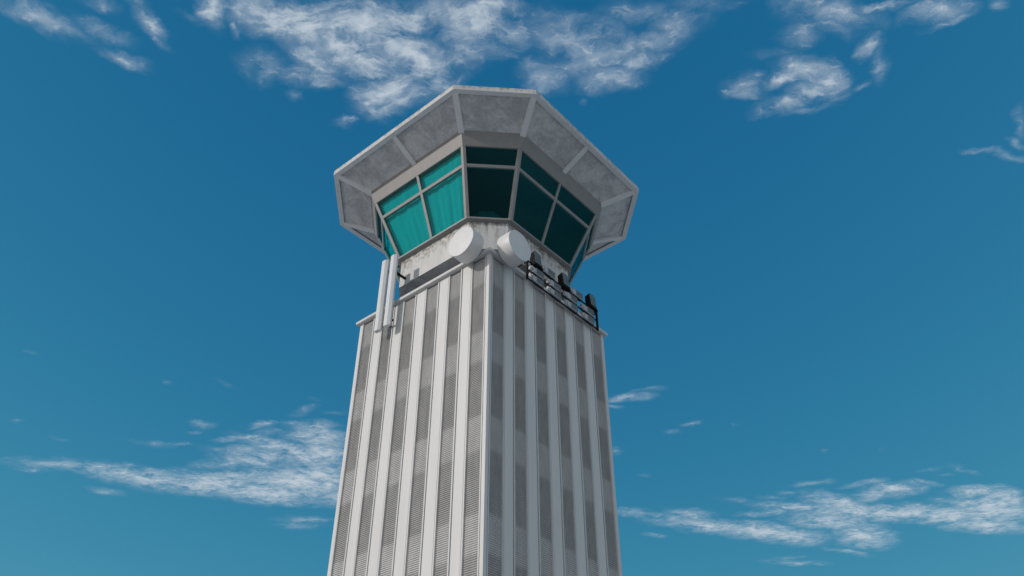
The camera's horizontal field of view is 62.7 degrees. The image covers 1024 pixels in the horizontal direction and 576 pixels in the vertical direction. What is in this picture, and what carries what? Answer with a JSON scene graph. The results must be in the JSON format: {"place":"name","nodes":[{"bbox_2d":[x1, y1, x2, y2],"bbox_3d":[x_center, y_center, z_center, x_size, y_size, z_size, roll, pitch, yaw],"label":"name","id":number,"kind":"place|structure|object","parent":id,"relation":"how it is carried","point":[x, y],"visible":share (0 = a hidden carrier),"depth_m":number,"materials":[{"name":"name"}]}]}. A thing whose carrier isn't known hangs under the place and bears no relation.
{"place":"outdoors","nodes":[
{"label":"outdoors","id":0,"kind":"place"},
{"bbox_2d":[0,0,1023,575],"label":"sky","id":1,"kind":"structure","parent":0,"point":[810,305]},
{"label":"ground","id":2,"kind":"structure","parent":0,"visible":0},
{"bbox_2d":[327,85,638,575],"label":"control tower","id":3,"kind":"structure","parent":2,"relation":"on","point":[478,441],"depth_m":34.69,"materials":[{"name":"grey concrete"}]},
{"bbox_2d":[380,207,400,271],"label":"window","id":4,"kind":"structure","parent":3,"relation":"in","point":[386,242],"depth_m":42.41,"materials":[{"name":"teal glass"}]},
{"bbox_2d":[389,265,405,327],"bbox_3d":[-5.262,0.562,38.132,0.840,3.135,0.840,-28,-45,31],"label":"antenna bracket","id":5,"kind":"object","parent":3,"relation":"attached to","point":[401,276],"visible":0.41,"depth_m":39.01,"materials":[{"name":"black metal"}]},
{"bbox_2d":[374,260,389,332],"bbox_3d":[-5.837,0.348,38.046,0.378,3.980,0.320,-28,-45,31],"label":"panel antenna","id":6,"kind":"object","parent":5,"relation":"attached to","point":[378,326],"visible":0.96,"depth_m":37.84,"materials":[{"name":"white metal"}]},
{"bbox_2d":[383,254,398,327],"bbox_3d":[-5.382,0.109,37.736,0.378,3.980,0.320,-28,-45,31],"label":"panel antenna","id":7,"kind":"object","parent":5,"relation":"attached to","point":[388,314],"visible":1,"depth_m":37.52,"materials":[{"name":"plastic"}]},
{"bbox_2d":[380,179,434,255],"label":"window","id":8,"kind":"structure","parent":3,"relation":"in","point":[404,214],"depth_m":40.47,"materials":[{"name":"teal glass"}]},
{"bbox_2d":[421,152,463,234],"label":"window","id":9,"kind":"structure","parent":3,"relation":"in","point":[443,186],"depth_m":39.16,"materials":[{"name":"teal glass"}]},
{"bbox_2d":[448,226,483,263],"bbox_3d":[-1.837,-1.731,35.170,1.428,1.428,0.945,-28,-45,31],"label":"microwave drum","id":10,"kind":"object","parent":3,"relation":"attached to","point":[466,244],"visible":1,"depth_m":34.71,"materials":[{"name":"white plastic"}]},
{"bbox_2d":[466,163,514,170],"bbox_3d":[-0.969,-5.550,38.586,2.258,0.129,0.177,3,-38,-3],"label":"window frame","id":11,"kind":"structure","parent":3,"relation":"in","point":[476,166],"depth_m":38.55,"materials":[{"name":"grey metal"}]},
{"bbox_2d":[497,230,530,266],"bbox_3d":[-0.011,-1.601,35.306,0.945,1.428,1.428,-28,-45,31],"label":"microwave drum","id":12,"kind":"object","parent":3,"relation":"attached to","point":[513,247],"visible":1,"depth_m":34.83,"materials":[{"name":"white plastic"}]},
{"bbox_2d":[519,168,554,200],"bbox_3d":[1.153,-4.850,39.493,0.170,0.129,2.614,-28,-45,31],"label":"window frame","id":13,"kind":"structure","parent":3,"relation":"in","point":[523,173],"depth_m":39.46,"materials":[{"name":"grey metal"}]},
{"bbox_2d":[517,260,598,330],"bbox_3d":[2.093,0.483,37.877,0.668,1.060,5.164,-28,-45,31],"label":"railing","id":14,"kind":"object","parent":3,"relation":"attached to","point":[595,313],"visible":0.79,"depth_m":37.54,"materials":[{"name":"black metal"}]},
{"bbox_2d":[523,263,543,279],"bbox_3d":[0.946,-0.715,36.707,0.265,0.372,1.130,-28,-45,31],"label":"equipment box","id":15,"kind":"object","parent":14,"relation":"attached to","point":[537,272],"visible":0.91,"depth_m":36.67,"materials":[{"name":"grey metal"}]},
{"bbox_2d":[530,251,542,270],"bbox_3d":[1.053,-1.198,37.237,0.377,0.860,0.600,-28,-45,31],"label":"floodlight","id":16,"kind":"object","parent":14,"relation":"on","point":[535,258],"visible":0.94,"depth_m":37.09,"materials":[{"name":"black metal"}]},
{"bbox_2d":[529,273,543,288],"bbox_3d":[1.033,-0.308,36.481,0.225,0.372,0.910,-28,-45,31],"label":"equipment box","id":17,"kind":"object","parent":14,"relation":"attached to","point":[537,280],"visible":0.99,"depth_m":36.41,"materials":[{"name":"grey metal"}]},
{"bbox_2d":[542,265,554,279],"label":"equipment box","id":18,"kind":"object","parent":14,"relation":"on","point":[549,272],"visible":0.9,"depth_m":37.52,"materials":[{"name":"grey metal"}]},
{"bbox_2d":[544,278,560,292],"bbox_3d":[1.748,-0.146,37.445,0.265,0.372,1.130,-28,-45,31],"label":"equipment box","id":19,"kind":"object","parent":14,"relation":"on","point":[554,284],"visible":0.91,"depth_m":37.38,"materials":[{"name":"grey metal"}]},
{"bbox_2d":[546,286,561,301],"bbox_3d":[1.835,0.262,37.220,0.225,0.372,0.910,-28,-45,31],"label":"equipment box","id":20,"kind":"object","parent":14,"relation":"attached to","point":[554,293],"visible":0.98,"depth_m":37.12,"materials":[{"name":"grey metal"}]},
{"bbox_2d":[558,272,570,290],"bbox_3d":[2.357,-0.271,38.438,0.377,0.860,0.600,-28,-45,31],"label":"floodlight","id":21,"kind":"object","parent":14,"relation":"on","point":[563,280],"visible":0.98,"depth_m":38.28,"materials":[{"name":"black metal"}]},
{"bbox_2d":[561,290,577,304],"bbox_3d":[2.543,0.419,38.178,0.265,0.372,1.130,-28,-45,31],"label":"equipment box","id":22,"kind":"object","parent":14,"relation":"on","point":[572,298],"visible":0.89,"depth_m":38.10,"materials":[{"name":"grey metal"}]},
{"bbox_2d":[563,299,577,313],"bbox_3d":[2.630,0.827,37.953,0.225,0.372,0.910,-28,-45,31],"label":"equipment box","id":23,"kind":"object","parent":14,"relation":"attached to","point":[572,306],"visible":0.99,"depth_m":37.89,"materials":[{"name":"grey metal"}]},
{"bbox_2d":[570,287,582,301],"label":"equipment box","id":24,"kind":"object","parent":14,"relation":"on","point":[578,294],"visible":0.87,"depth_m":38.76,"materials":[{"name":"grey metal"}]},
{"bbox_2d":[580,303,593,317],"bbox_3d":[3.452,1.046,38.990,0.225,0.372,0.910,-28,-45,31],"label":"equipment box","id":25,"kind":"object","parent":14,"relation":"on","point":[588,310],"visible":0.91,"depth_m":38.87,"materials":[{"name":"grey metal"}]},
{"bbox_2d":[580,311,594,325],"bbox_3d":[3.452,1.410,38.709,0.225,0.372,0.910,-28,-45,31],"label":"equipment box","id":26,"kind":"object","parent":14,"relation":"attached to","point":[588,318],"visible":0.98,"depth_m":38.61,"materials":[{"name":"grey metal"}]},
{"bbox_2d":[585,293,597,312],"bbox_3d":[3.713,0.692,39.687,0.377,0.860,0.600,-28,-45,31],"label":"floodlight","id":27,"kind":"object","parent":14,"relation":"on","point":[590,301],"visible":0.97,"depth_m":39.55,"materials":[{"name":"black metal"}]},
{"bbox_2d":[564,255,579,263],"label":"window","id":28,"kind":"structure","parent":3,"relation":"in","point":[568,259],"depth_m":44.75,"materials":[{"name":"teal glass"}]},
{"bbox_2d":[556,199,588,228],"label":"window frame","id":29,"kind":"structure","parent":3,"relation":"in","point":[563,207],"depth_m":41.08,"materials":[{"name":"grey metal"}]},
{"bbox_2d":[569,218,591,275],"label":"window","id":30,"kind":"structure","parent":3,"relation":"in","point":[582,252],"depth_m":43.06,"materials":[{"name":"teal glass"}]}
]}

